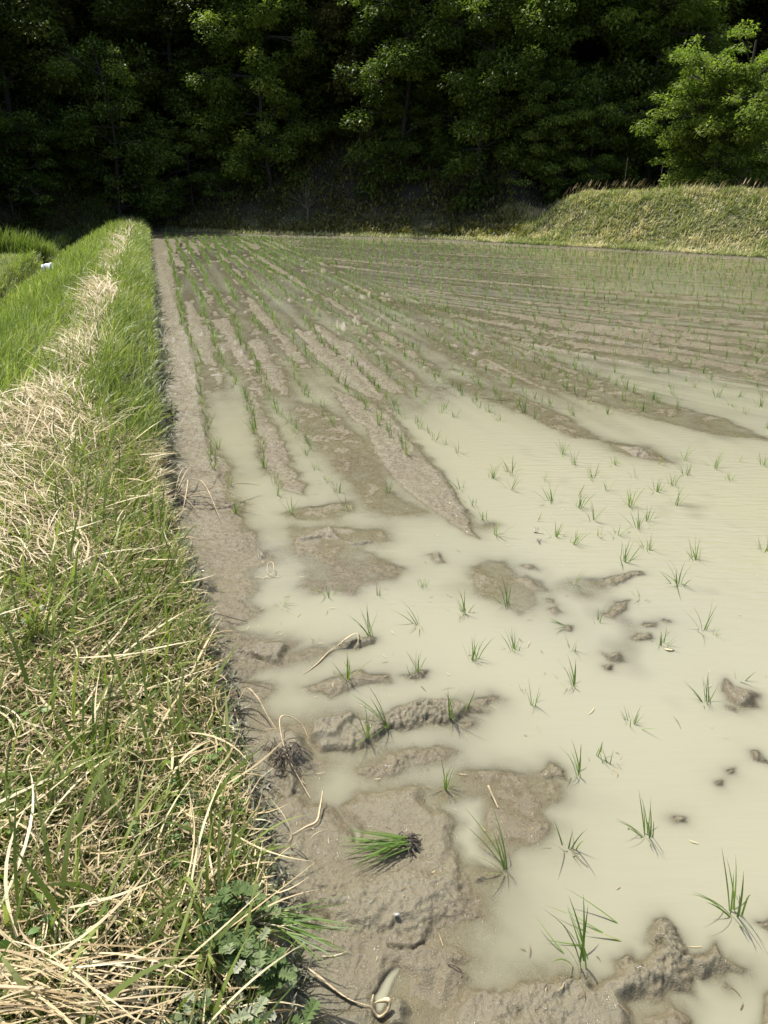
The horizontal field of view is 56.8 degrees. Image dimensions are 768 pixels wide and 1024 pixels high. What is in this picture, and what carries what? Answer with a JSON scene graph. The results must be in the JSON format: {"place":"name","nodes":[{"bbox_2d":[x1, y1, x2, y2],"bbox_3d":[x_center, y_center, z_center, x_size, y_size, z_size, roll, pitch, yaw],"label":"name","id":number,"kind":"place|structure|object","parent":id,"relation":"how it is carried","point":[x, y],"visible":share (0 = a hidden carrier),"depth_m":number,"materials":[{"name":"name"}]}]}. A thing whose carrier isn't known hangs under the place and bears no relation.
{"place":"outdoors","nodes":[
{"label":"outdoors","id":0,"kind":"place"},
{"bbox_2d":[0,2,767,1023],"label":"ground","id":1,"kind":"structure","parent":0,"point":[454,902],"depth_m":3.07,"materials":[{"name":"soil"}]},
{"bbox_2d":[0,224,23,252],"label":"grass tussock","id":2,"kind":"object","parent":1,"relation":"on","point":[3,242],"depth_m":19.64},
{"bbox_2d":[4,229,49,253],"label":"grass tussock","id":3,"kind":"object","parent":1,"relation":"on","point":[17,241],"depth_m":19.39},
{"bbox_2d":[0,104,64,236],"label":"broadleaf tree","id":4,"kind":"object","parent":1,"relation":"on","point":[8,179],"visible":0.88,"depth_m":25.52,"materials":[{"name":"green plant"}]},
{"bbox_2d":[11,236,58,258],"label":"grass tussock","id":5,"kind":"object","parent":1,"relation":"on","point":[42,249],"depth_m":19.20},
{"bbox_2d":[0,0,85,201],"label":"broadleaf tree","id":6,"kind":"object","parent":1,"relation":"on","point":[27,24],"visible":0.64,"depth_m":26.30,"materials":[{"name":"green plant"}]},
{"bbox_2d":[1,0,98,108],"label":"broadleaf tree","id":7,"kind":"object","parent":1,"relation":"on","point":[76,37],"visible":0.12,"depth_m":29.95,"materials":[{"name":"green plant"}]},
{"bbox_2d":[0,0,122,167],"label":"broadleaf tree","id":8,"kind":"object","parent":1,"relation":"on","point":[83,3],"visible":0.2,"depth_m":27.76,"materials":[{"name":"green plant"}]},
{"bbox_2d":[17,92,119,212],"bbox_3d":[-12.416,-14.458,28.745,4.269,4.465,4.198,-15,28,-31],"label":"broadleaf tree","id":9,"kind":"object","parent":1,"relation":"on","point":[62,158],"visible":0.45,"depth_m":27.88,"materials":[{"name":"green plant"}]},
{"bbox_2d":[16,3,130,99],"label":"broadleaf tree","id":10,"kind":"object","parent":1,"relation":"on","point":[89,28],"visible":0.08,"depth_m":30.77,"materials":[{"name":"green plant"}]},
{"bbox_2d":[33,0,176,159],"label":"broadleaf tree","id":11,"kind":"object","parent":1,"relation":"on","point":[82,14],"visible":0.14,"depth_m":28.98,"materials":[{"name":"green plant"}]},
{"bbox_2d":[37,31,177,226],"bbox_3d":[-10.475,-14.281,27.852,5.045,7.820,4.967,-12,27,-24],"label":"broadleaf tree","id":12,"kind":"object","parent":1,"relation":"on","point":[138,199],"visible":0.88,"depth_m":27.52,"materials":[{"name":"green plant"}]},
{"bbox_2d":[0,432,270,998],"bbox_3d":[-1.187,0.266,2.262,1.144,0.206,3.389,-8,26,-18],"label":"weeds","id":13,"kind":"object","parent":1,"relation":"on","point":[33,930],"visible":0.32,"depth_m":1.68,"materials":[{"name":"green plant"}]},
{"bbox_2d":[0,180,308,1023],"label":"grass","id":14,"kind":"structure","parent":1,"relation":"on","point":[38,306],"depth_m":2.04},
{"bbox_2d":[0,215,319,1023],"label":"straw","id":15,"kind":"object","parent":1,"relation":"on","point":[54,1007],"visible":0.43,"depth_m":1.60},
{"bbox_2d":[82,0,246,190],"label":"broadleaf tree","id":16,"kind":"object","parent":1,"relation":"on","point":[189,63],"visible":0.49,"depth_m":28.38,"materials":[{"name":"green plant"}]},
{"bbox_2d":[112,0,222,126],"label":"broadleaf tree","id":17,"kind":"object","parent":1,"relation":"on","point":[163,45],"visible":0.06,"depth_m":30.70,"materials":[{"name":"green plant"}]},
{"bbox_2d":[128,112,235,226],"bbox_3d":[-8.180,-13.966,29.352,4.199,4.465,4.269,-11,27,-24],"label":"broadleaf tree","id":18,"kind":"object","parent":1,"relation":"on","point":[178,183],"visible":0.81,"depth_m":28.57,"materials":[{"name":"green plant"}]},
{"bbox_2d":[126,0,245,131],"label":"broadleaf tree","id":19,"kind":"object","parent":1,"relation":"on","point":[194,31],"visible":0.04,"depth_m":31.74,"materials":[{"name":"green plant"}]},
{"bbox_2d":[205,448,220,468],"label":"rice seedling","id":20,"kind":"object","parent":1,"relation":"on","point":[214,466],"visible":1,"depth_m":4.07,"materials":[{"name":"green plant"}]},
{"bbox_2d":[174,464,260,514],"bbox_3d":[-0.869,-0.151,3.680,0.445,0.093,0.666,-11,26,-23],"label":"straw spray","id":21,"kind":"object","parent":1,"relation":"on","point":[186,490],"visible":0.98,"depth_m":3.61,"materials":[{"name":"beige plant"}]},
{"bbox_2d":[160,969,276,1023],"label":"mugwort","id":22,"kind":"object","parent":1,"relation":"on","point":[246,1012],"visible":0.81,"depth_m":1.13,"materials":[{"name":"green plant"}]},
{"bbox_2d":[182,880,256,969],"bbox_3d":[-0.295,0.737,1.279,0.100,0.104,0.152,11,26,22],"label":"mugwort","id":23,"kind":"object","parent":1,"relation":"on","point":[226,896],"visible":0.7,"depth_m":1.28,"materials":[{"name":"green plant"}]},
{"bbox_2d":[112,258,336,1023],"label":"silted leaves","id":24,"kind":"object","parent":1,"relation":"on","point":[162,358],"visible":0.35,"depth_m":1.86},
{"bbox_2d":[229,497,240,513],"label":"rice seedling","id":25,"kind":"object","parent":1,"relation":"on","point":[235,507],"visible":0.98,"depth_m":3.51,"materials":[{"name":"green plant"}]},
{"bbox_2d":[203,883,287,980],"bbox_3d":[-0.261,0.751,1.277,0.134,0.111,0.173,5,25,11],"label":"mugwort","id":26,"kind":"object","parent":1,"relation":"on","point":[273,908],"visible":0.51,"depth_m":1.31,"materials":[{"name":"green plant"}]},
{"bbox_2d":[156,0,346,179],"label":"broadleaf tree","id":27,"kind":"object","parent":1,"relation":"on","point":[218,5],"visible":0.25,"depth_m":28.63,"materials":[{"name":"green plant"}]},
{"bbox_2d":[213,738,291,839],"bbox_3d":[-0.305,0.657,1.719,0.183,0.254,0.068,8,25,17],"label":"loose straw","id":28,"kind":"object","parent":1,"relation":"on","point":[257,785],"visible":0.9,"depth_m":1.74,"materials":[{"name":"beige plant"}]},
{"bbox_2d":[231,688,275,727],"bbox_3d":[-0.374,0.583,2.131,0.167,0.053,0.065,13,27,26],"label":"loose straw","id":29,"kind":"object","parent":1,"relation":"on","point":[258,699],"visible":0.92,"depth_m":2.15,"materials":[{"name":"beige plant"}]},
{"bbox_2d":[210,925,297,997],"bbox_3d":[-0.230,0.781,1.221,0.164,0.110,0.092,16,29,32],"label":"mugwort","id":30,"kind":"object","parent":1,"relation":"on","point":[248,952],"visible":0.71,"depth_m":1.20,"materials":[{"name":"green plant"}]},
{"bbox_2d":[180,0,340,192],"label":"broadleaf tree","id":31,"kind":"object","parent":1,"relation":"on","point":[271,135],"visible":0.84,"depth_m":27.28,"materials":[{"name":"green plant"}]},
{"bbox_2d":[210,3,322,98],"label":"broadleaf tree","id":32,"kind":"object","parent":1,"relation":"on","point":[283,55],"visible":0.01,"depth_m":31.07,"materials":[{"name":"green plant"}]},
{"bbox_2d":[235,927,321,1023],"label":"mugwort","id":33,"kind":"object","parent":1,"relation":"on","point":[261,959],"visible":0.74,"depth_m":1.19,"materials":[{"name":"green plant"}]},
{"bbox_2d":[261,737,312,774],"bbox_3d":[-0.279,0.656,1.947,0.128,0.047,0.130,-18,30,-34],"label":"root clump","id":34,"kind":"object","parent":1,"relation":"on","point":[280,755],"visible":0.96,"depth_m":1.94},
{"bbox_2d":[279,715,309,796],"bbox_3d":[-0.248,0.663,1.962,0.080,0.078,0.266,-3,24,-6],"label":"loose straw","id":35,"kind":"object","parent":1,"relation":"on","point":[283,742],"visible":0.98,"depth_m":2.00,"materials":[{"name":"beige plant"}]},
{"bbox_2d":[282,173,326,220],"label":"young tree","id":36,"kind":"object","parent":1,"relation":"on","point":[306,204],"visible":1,"depth_m":26.71,"materials":[{"name":"green plant"}]},
{"bbox_2d":[290,791,322,835],"bbox_3d":[-0.178,0.761,1.783,0.041,0.016,0.149,12,27,26],"label":"loose straw","id":37,"kind":"object","parent":1,"relation":"on","point":[316,821],"visible":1,"depth_m":1.77,"materials":[{"name":"beige plant"}]},
{"bbox_2d":[257,895,359,979],"bbox_3d":[-0.139,0.749,1.331,0.238,0.060,0.159,14,28,28],"label":"rice bundle","id":38,"kind":"object","parent":1,"relation":"on","point":[290,919],"visible":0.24,"depth_m":1.31,"materials":[{"name":"green plant"}]},
{"bbox_2d":[218,0,416,144],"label":"broadleaf tree","id":39,"kind":"object","parent":1,"relation":"on","point":[324,110],"visible":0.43,"depth_m":28.53,"materials":[{"name":"green plant"}]},
{"bbox_2d":[303,965,370,1006],"bbox_3d":[-0.093,0.933,1.391,0.155,0.025,0.013,11,26,23],"label":"loose straw","id":40,"kind":"object","parent":1,"relation":"on","point":[321,978],"visible":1,"depth_m":1.40,"materials":[{"name":"beige plant"}]},
{"bbox_2d":[338,633,359,644],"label":"dry leaf","id":41,"kind":"object","parent":1,"relation":"on","point":[358,635],"visible":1,"depth_m":2.48,"materials":[{"name":"plant"}]},
{"bbox_2d":[332,658,370,680],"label":"rice seedling","id":42,"kind":"object","parent":1,"relation":"on","point":[348,672],"visible":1,"depth_m":2.29,"materials":[{"name":"green plant"}]},
{"bbox_2d":[310,0,405,67],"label":"broadleaf tree","id":43,"kind":"object","parent":1,"relation":"on","point":[348,33],"visible":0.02,"depth_m":31.01,"materials":[{"name":"green plant"}]},
{"bbox_2d":[281,0,442,145],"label":"broadleaf tree","id":44,"kind":"object","parent":1,"relation":"on","point":[332,20],"visible":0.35,"depth_m":27.42,"materials":[{"name":"green plant"}]},
{"bbox_2d":[347,611,377,636],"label":"rice seedling","id":45,"kind":"object","parent":1,"relation":"on","point":[368,626],"visible":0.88,"depth_m":2.53,"materials":[{"name":"green plant"}]},
{"bbox_2d":[343,699,387,746],"bbox_3d":[-0.058,0.614,2.033,0.149,0.103,0.083,-20,31,-37],"label":"rice seedling","id":46,"kind":"object","parent":1,"relation":"on","point":[368,728],"visible":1,"depth_m":2.04,"materials":[{"name":"green plant"}]},
{"bbox_2d":[350,682,388,728],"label":"rice seedling","id":47,"kind":"object","parent":1,"relation":"on","point":[385,723],"visible":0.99,"depth_m":2.10,"materials":[{"name":"green plant"}]},
{"bbox_2d":[338,827,421,874],"bbox_3d":[-0.018,0.783,1.694,0.224,0.047,0.129,-13,27,-27],"label":"rice bundle","id":48,"kind":"object","parent":1,"relation":"on","point":[410,841],"visible":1,"depth_m":1.69,"materials":[{"name":"green plant"}]},
{"bbox_2d":[370,994,390,1017],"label":"dry leaf","id":49,"kind":"object","parent":1,"relation":"on","point":[387,1000],"visible":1,"depth_m":1.36,"materials":[{"name":"plant"}]},
{"bbox_2d":[0,96,767,237],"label":"undergrowth","id":50,"kind":"object","parent":1,"relation":"on","point":[448,228],"visible":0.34,"depth_m":27.19,"materials":[{"name":"green plant"}]},
{"bbox_2d":[332,0,472,200],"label":"broadleaf tree","id":51,"kind":"object","parent":1,"relation":"on","point":[412,57],"visible":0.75,"depth_m":25.46,"materials":[{"name":"green plant"}]},
{"bbox_2d":[338,0,490,142],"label":"broadleaf tree","id":52,"kind":"object","parent":1,"relation":"on","point":[366,43],"visible":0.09,"depth_m":26.69,"materials":[{"name":"green plant"}]},
{"bbox_2d":[366,57,472,176],"bbox_3d":[1.021,-14.663,26.810,4.018,4.202,3.952,-15,28,-29],"label":"broadleaf tree","id":53,"kind":"object","parent":1,"relation":"on","point":[394,134],"visible":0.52,"depth_m":26.28,"materials":[{"name":"green plant"}]},
{"bbox_2d":[444,686,471,721],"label":"rice seedling","id":54,"kind":"object","parent":1,"relation":"on","point":[450,715],"visible":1,"depth_m":2.12,"materials":[{"name":"green plant"}]},
{"bbox_2d":[161,141,767,257],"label":"grass","id":55,"kind":"structure","parent":1,"relation":"on","point":[656,193],"depth_m":20.43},
{"bbox_2d":[163,231,767,386],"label":"rice seedlings","id":56,"kind":"object","parent":1,"relation":"on","point":[170,261],"visible":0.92,"depth_m":11.91,"materials":[{"name":"green plant"}]},
{"bbox_2d":[414,0,566,213],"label":"broadleaf tree","id":57,"kind":"object","parent":1,"relation":"on","point":[471,88],"visible":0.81,"depth_m":24.02,"materials":[{"name":"green plant"}]},
{"bbox_2d":[410,0,577,111],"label":"broadleaf tree","id":58,"kind":"object","parent":1,"relation":"on","point":[463,17],"visible":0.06,"depth_m":26.34,"materials":[{"name":"green plant"}]},
{"bbox_2d":[481,43,600,188],"bbox_3d":[5.310,-13.672,25.031,4.198,4.465,4.269,10,26,20],"label":"broadleaf tree","id":59,"kind":"object","parent":1,"relation":"on","point":[552,91],"visible":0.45,"depth_m":24.21,"materials":[{"name":"green plant"}]},
{"bbox_2d":[429,0,652,184],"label":"broadleaf tree","id":60,"kind":"object","parent":1,"relation":"on","point":[594,5],"visible":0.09,"depth_m":25.26,"materials":[{"name":"green plant"}]},
{"bbox_2d":[470,0,630,203],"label":"broadleaf tree","id":61,"kind":"object","parent":1,"relation":"on","point":[539,35],"visible":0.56,"depth_m":24.00,"materials":[{"name":"green plant"}]},
{"bbox_2d":[494,91,610,204],"bbox_3d":[5.912,-12.479,25.179,4.018,4.202,3.952,-2,24,-3],"label":"broadleaf tree","id":62,"kind":"object","parent":1,"relation":"on","point":[537,165],"visible":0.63,"depth_m":24.29,"materials":[{"name":"green plant"}]},
{"bbox_2d":[503,8,621,136],"bbox_3d":[8.165,-22.414,30.250,9.274,14.751,7.546,10,26,22],"label":"broadleaf tree","id":63,"kind":"object","parent":1,"relation":"on","point":[587,55],"visible":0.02,"depth_m":29.87,"materials":[{"name":"green plant"}]},
{"bbox_2d":[533,85,666,192],"bbox_3d":[7.422,-12.409,24.689,4.018,4.202,3.952,11,26,23],"label":"broadleaf tree","id":64,"kind":"object","parent":1,"relation":"on","point":[596,176],"visible":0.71,"depth_m":23.95,"materials":[{"name":"green plant"}]},
{"bbox_2d":[584,5,677,115],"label":"broadleaf tree","id":65,"kind":"object","parent":1,"relation":"on","point":[673,27],"visible":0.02,"depth_m":30.57,"materials":[{"name":"green plant"}]},
{"bbox_2d":[518,0,747,188],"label":"broadleaf tree","id":66,"kind":"object","parent":1,"relation":"on","point":[656,4],"visible":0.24,"depth_m":25.10,"materials":[{"name":"green plant"}]},
{"bbox_2d":[520,178,767,218],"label":"dry reeds","id":67,"kind":"object","parent":1,"relation":"on","point":[653,184],"visible":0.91,"depth_m":20.66,"materials":[{"name":"plant"}]},
{"bbox_2d":[580,0,752,187],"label":"broadleaf tree","id":68,"kind":"object","parent":1,"relation":"on","point":[691,14],"visible":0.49,"depth_m":24.28,"materials":[{"name":"green plant"}]},
{"bbox_2d":[606,0,767,108],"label":"broadleaf tree","id":69,"kind":"object","parent":1,"relation":"on","point":[756,2],"visible":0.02,"depth_m":28.83,"materials":[{"name":"green plant"}]},
{"bbox_2d":[625,0,767,139],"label":"broadleaf tree","id":70,"kind":"object","parent":1,"relation":"on","point":[761,37],"visible":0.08,"depth_m":27.61,"materials":[{"name":"green plant"}]},
{"bbox_2d":[630,34,767,189],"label":"broadleaf tree","id":71,"kind":"object","parent":1,"relation":"on","point":[673,177],"visible":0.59,"depth_m":20.53,"materials":[{"name":"green plant"}]},
{"bbox_2d":[667,19,767,189],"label":"broadleaf tree","id":72,"kind":"object","parent":1,"relation":"on","point":[742,117],"visible":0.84,"depth_m":19.84,"materials":[{"name":"green plant"}]},
{"bbox_2d":[710,0,767,98],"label":"broadleaf tree","id":73,"kind":"object","parent":1,"relation":"on","point":[765,15],"visible":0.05,"depth_m":28.90,"materials":[{"name":"green plant"}]},
{"bbox_2d":[713,0,767,64],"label":"broadleaf tree","id":74,"kind":"object","parent":1,"relation":"on","point":[749,15],"visible":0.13,"depth_m":28.58,"materials":[{"name":"green plant"}]},
{"bbox_2d":[726,88,767,188],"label":"broadleaf tree","id":75,"kind":"object","parent":1,"relation":"on","point":[760,163],"visible":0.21,"depth_m":22.73,"materials":[{"name":"green plant"}]},
{"bbox_2d":[172,234,767,1023],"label":"water","id":76,"kind":"structure","parent":0,"point":[668,764],"depth_m":2.69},
{"bbox_2d":[243,418,256,433],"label":"rice seedling","id":77,"kind":"object","parent":76,"relation":"on","point":[253,431],"visible":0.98,"depth_m":4.69,"materials":[{"name":"green plant"}]},
{"bbox_2d":[256,449,267,466],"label":"rice seedling","id":78,"kind":"object","parent":76,"relation":"on","point":[263,462],"visible":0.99,"depth_m":4.10,"materials":[{"name":"green plant"}]},
{"bbox_2d":[427,761,458,790],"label":"rice seedling","id":79,"kind":"object","parent":76,"relation":"on","point":[445,786],"visible":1,"depth_m":1.89,"materials":[{"name":"green plant"}]},
{"bbox_2d":[447,587,465,614],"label":"rice seedling","id":80,"kind":"object","parent":76,"relation":"on","point":[463,609],"visible":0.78,"depth_m":2.67,"materials":[{"name":"green plant"}]},
{"bbox_2d":[188,440,743,1023],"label":"debris","id":81,"kind":"object","parent":76,"relation":"on","point":[412,784],"visible":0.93,"depth_m":1.80,"materials":[{"name":"plant"}]},
{"bbox_2d":[463,637,491,659],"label":"rice seedling","id":82,"kind":"object","parent":76,"relation":"on","point":[473,653],"visible":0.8,"depth_m":2.41,"materials":[{"name":"green plant"}]},
{"bbox_2d":[465,804,507,875],"bbox_3d":[0.235,0.770,1.672,0.097,0.171,0.169,-10,26,-21],"label":"rice seedling","id":83,"kind":"object","parent":76,"relation":"on","point":[502,861],"visible":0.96,"depth_m":1.67,"materials":[{"name":"green plant"}]},
{"bbox_2d":[493,574,510,607],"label":"rice seedling","id":84,"kind":"object","parent":76,"relation":"on","point":[507,602],"visible":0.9,"depth_m":2.72,"materials":[{"name":"green plant"}]},
{"bbox_2d":[501,630,522,651],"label":"rice seedling","id":85,"kind":"object","parent":76,"relation":"on","point":[512,647],"visible":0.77,"depth_m":2.47,"materials":[{"name":"green plant"}]},
{"bbox_2d":[543,522,569,536],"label":"rice seedling","id":86,"kind":"object","parent":76,"relation":"on","point":[557,534],"visible":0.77,"depth_m":3.28,"materials":[{"name":"green plant"}]},
{"bbox_2d":[537,896,587,971],"bbox_3d":[0.373,0.853,1.451,0.123,0.211,0.137,1,24,1],"label":"rice seedling","id":87,"kind":"object","parent":76,"relation":"on","point":[583,954],"visible":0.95,"depth_m":1.45,"materials":[{"name":"green plant"}]},
{"bbox_2d":[552,657,575,688],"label":"rice seedling","id":88,"kind":"object","parent":76,"relation":"on","point":[574,678],"visible":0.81,"depth_m":2.27,"materials":[{"name":"green plant"}]},
{"bbox_2d":[543,821,585,856],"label":"rice seedling","id":89,"kind":"object","parent":76,"relation":"on","point":[569,841],"visible":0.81,"depth_m":1.71,"materials":[{"name":"green plant"}]},
{"bbox_2d":[555,742,581,777],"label":"rice seedling","id":90,"kind":"object","parent":76,"relation":"on","point":[579,766],"visible":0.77,"depth_m":1.92,"materials":[{"name":"green plant"}]},
{"bbox_2d":[570,530,591,545],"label":"rice seedling","id":91,"kind":"object","parent":76,"relation":"on","point":[577,538],"visible":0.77,"depth_m":3.20,"materials":[{"name":"green plant"}]},
{"bbox_2d":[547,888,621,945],"bbox_3d":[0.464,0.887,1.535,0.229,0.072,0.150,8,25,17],"label":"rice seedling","id":92,"kind":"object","parent":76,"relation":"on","point":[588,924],"visible":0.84,"depth_m":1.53,"materials":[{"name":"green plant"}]},
{"bbox_2d":[619,537,640,562],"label":"rice seedling","id":93,"kind":"object","parent":76,"relation":"on","point":[625,557],"visible":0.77,"depth_m":3.05,"materials":[{"name":"green plant"}]},
{"bbox_2d":[619,482,644,505],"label":"rice seedling","id":94,"kind":"object","parent":76,"relation":"on","point":[633,498],"visible":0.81,"depth_m":3.58,"materials":[{"name":"green plant"}]},
{"bbox_2d":[620,511,649,532],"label":"rice seedling","id":95,"kind":"object","parent":76,"relation":"on","point":[638,523],"visible":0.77,"depth_m":3.37,"materials":[{"name":"green plant"}]},
{"bbox_2d":[617,794,653,844],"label":"rice seedling","id":96,"kind":"object","parent":76,"relation":"on","point":[650,826],"visible":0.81,"depth_m":1.75,"materials":[{"name":"green plant"}]},
{"bbox_2d":[621,706,651,728],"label":"rice seedling","id":97,"kind":"object","parent":76,"relation":"on","point":[633,719],"visible":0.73,"depth_m":2.12,"materials":[{"name":"green plant"}]},
{"bbox_2d":[636,535,666,551],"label":"rice seedling","id":98,"kind":"object","parent":76,"relation":"in","point":[649,545],"visible":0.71,"depth_m":3.15,"materials":[{"name":"green plant"}]},
{"bbox_2d":[649,628,672,647],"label":"rice seedling","id":99,"kind":"object","parent":76,"relation":"on","point":[661,641],"visible":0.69,"depth_m":2.49,"materials":[{"name":"green plant"}]},
{"bbox_2d":[660,563,689,586],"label":"rice seedling","id":100,"kind":"object","parent":76,"relation":"on","point":[676,582],"visible":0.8,"depth_m":2.87,"materials":[{"name":"green plant"}]},
{"bbox_2d":[687,538,700,560],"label":"rice seedling","id":101,"kind":"object","parent":76,"relation":"on","point":[695,555],"visible":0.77,"depth_m":3.07,"materials":[{"name":"green plant"}]},
{"bbox_2d":[684,677,717,704],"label":"rice seedling","id":102,"kind":"object","parent":76,"relation":"on","point":[696,694],"visible":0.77,"depth_m":2.21,"materials":[{"name":"green plant"}]},
{"bbox_2d":[690,604,717,636],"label":"rice seedling","id":103,"kind":"object","parent":76,"relation":"on","point":[707,621],"visible":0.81,"depth_m":2.57,"materials":[{"name":"green plant"}]},
{"bbox_2d":[693,851,749,927],"bbox_3d":[0.748,0.832,1.538,0.167,0.200,0.101,-18,30,-34],"label":"rice seedling","id":104,"kind":"object","parent":76,"relation":"on","point":[733,897],"visible":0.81,"depth_m":1.55,"materials":[{"name":"green plant"}]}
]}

